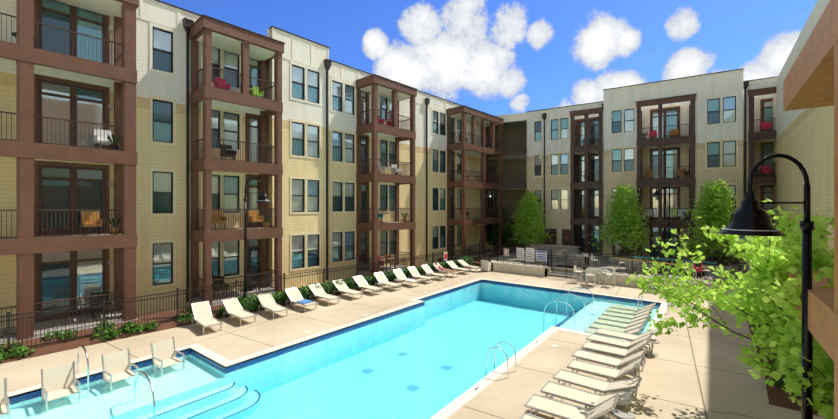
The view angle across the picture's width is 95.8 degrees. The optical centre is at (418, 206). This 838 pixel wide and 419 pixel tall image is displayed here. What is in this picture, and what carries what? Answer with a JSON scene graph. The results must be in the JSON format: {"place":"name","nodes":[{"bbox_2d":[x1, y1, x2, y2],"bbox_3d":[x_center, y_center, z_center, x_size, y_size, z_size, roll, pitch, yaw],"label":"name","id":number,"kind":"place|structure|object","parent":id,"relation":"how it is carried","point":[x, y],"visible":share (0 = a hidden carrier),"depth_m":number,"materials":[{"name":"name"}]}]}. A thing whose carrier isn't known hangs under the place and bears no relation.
{"place":"outdoors","nodes":[
{"label":"outdoors","id":0,"kind":"place"},
{"bbox_2d":[4,281,659,418],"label":"pool water","id":1,"kind":"structure","parent":0,"point":[520,296],"depth_m":13.42,"materials":[{"name":"teal liquid"}]},
{"bbox_2d":[0,265,768,418],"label":"deck","id":2,"kind":"structure","parent":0,"point":[699,372],"depth_m":12.91,"materials":[{"name":"concrete"}]},
{"bbox_2d":[0,0,503,344],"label":"building wall","id":3,"kind":"structure","parent":2,"relation":"on","point":[142,142],"depth_m":18.72,"materials":[{"name":"brown paint"}]},
{"bbox_2d":[0,280,660,418],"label":"pool shell","id":4,"kind":"object","parent":2,"relation":"in","point":[196,402],"visible":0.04,"depth_m":13.59},
{"bbox_2d":[108,377,225,418],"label":"pool shelf risers","id":5,"kind":"object","parent":4,"relation":"in","point":[158,406],"depth_m":10.54,"materials":[{"name":"teal tile"}]},
{"bbox_2d":[0,259,703,418],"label":"lounge chairs","id":6,"kind":"object","parent":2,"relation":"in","point":[59,382],"visible":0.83,"depth_m":11.56,"materials":[{"name":"white plastic"}]},
{"bbox_2d":[77,287,670,418],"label":"pool handrails","id":7,"kind":"object","parent":2,"relation":"on","point":[145,374],"visible":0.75,"depth_m":11.29,"materials":[{"name":"silver metal"}]},
{"bbox_2d":[0,242,748,352],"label":"fences","id":8,"kind":"object","parent":2,"relation":"on","point":[587,265],"visible":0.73,"depth_m":19.01,"materials":[{"name":"brown metal"}]},
{"bbox_2d":[0,248,830,418],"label":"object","id":9,"kind":"object","parent":2,"relation":"on","point":[780,405],"visible":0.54,"depth_m":16.63,"materials":[{"name":"paint"}]},
{"bbox_2d":[0,256,830,402],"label":"planting bed","id":10,"kind":"object","parent":9,"relation":"on","point":[279,297],"visible":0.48,"depth_m":17.52,"materials":[{"name":"green plant"}]},
{"bbox_2d":[479,206,518,250],"bbox_3d":[8.385,2.254,39.549,4.344,4.758,4.235,0,0,5],"label":"dark tree","id":11,"kind":"object","parent":9,"relation":"on","point":[496,234],"visible":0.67,"depth_m":39.15,"materials":[{"name":"green plant"}]},
{"bbox_2d":[243,153,813,418],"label":"lamp posts","id":12,"kind":"object","parent":9,"relation":"on","point":[750,217],"visible":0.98,"depth_m":5.17,"materials":[{"name":"black metal"}]},
{"bbox_2d":[506,190,553,247],"bbox_3d":[10.678,1.390,36.406,4.410,6.046,4.899,0,0,3],"label":"terrace tree","id":13,"kind":"object","parent":9,"relation":"on","point":[530,227],"visible":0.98,"depth_m":35.74,"materials":[{"name":"green plant"}]},
{"bbox_2d":[587,181,663,256],"bbox_3d":[16.597,1.132,30.971,5.268,6.563,5.173,0,0,23],"label":"terrace tree","id":14,"kind":"object","parent":9,"relation":"on","point":[623,216],"visible":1,"depth_m":30.49,"materials":[{"name":"green plant"}]},
{"bbox_2d":[674,179,749,268],"bbox_3d":[20.971,1.220,26.779,4.940,6.386,5.023,0,0,38],"label":"terrace tree","id":15,"kind":"object","parent":9,"relation":"on","point":[714,210],"visible":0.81,"depth_m":26.51,"materials":[{"name":"green plant"}]},
{"bbox_2d":[626,199,833,404],"bbox_3d":[7.960,2.313,6.805,7.728,5.227,6.332,0,0,38],"label":"tree","id":16,"kind":"object","parent":9,"relation":"on","point":[779,258],"visible":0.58,"depth_m":7.31,"materials":[{"name":"green plant"}]},
{"bbox_2d":[748,277,833,418],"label":"shrub","id":17,"kind":"object","parent":9,"relation":"on","point":[822,374],"visible":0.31,"depth_m":5.28,"materials":[{"name":"green plant"}]},
{"bbox_2d":[488,112,526,251],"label":"corner breezeway wall","id":18,"kind":"structure","parent":2,"relation":"on","point":[514,156],"depth_m":42.13,"materials":[{"name":"brown paint"}]},
{"bbox_2d":[525,236,770,277],"bbox_3d":[16.140,3.113,28.383,20.241,2.600,7.565,0,0,38],"label":"terrace furniture","id":19,"kind":"object","parent":2,"relation":"on","point":[565,250],"visible":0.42,"depth_m":28.72,"materials":[{"name":"paint"}]},
{"bbox_2d":[527,68,777,264],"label":"building wall","id":20,"kind":"structure","parent":2,"relation":"on","point":[583,159],"depth_m":32.78,"materials":[{"name":"beige paint"}]},
{"bbox_2d":[773,0,837,418],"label":"building","id":21,"kind":"structure","parent":2,"relation":"on","point":[805,110],"depth_m":15.17,"materials":[{"name":"beige"}]},
{"bbox_2d":[160,0,816,115],"label":"sky","id":22,"kind":"structure","parent":0,"point":[493,57],"materials":[{"name":"blue"}]}
]}

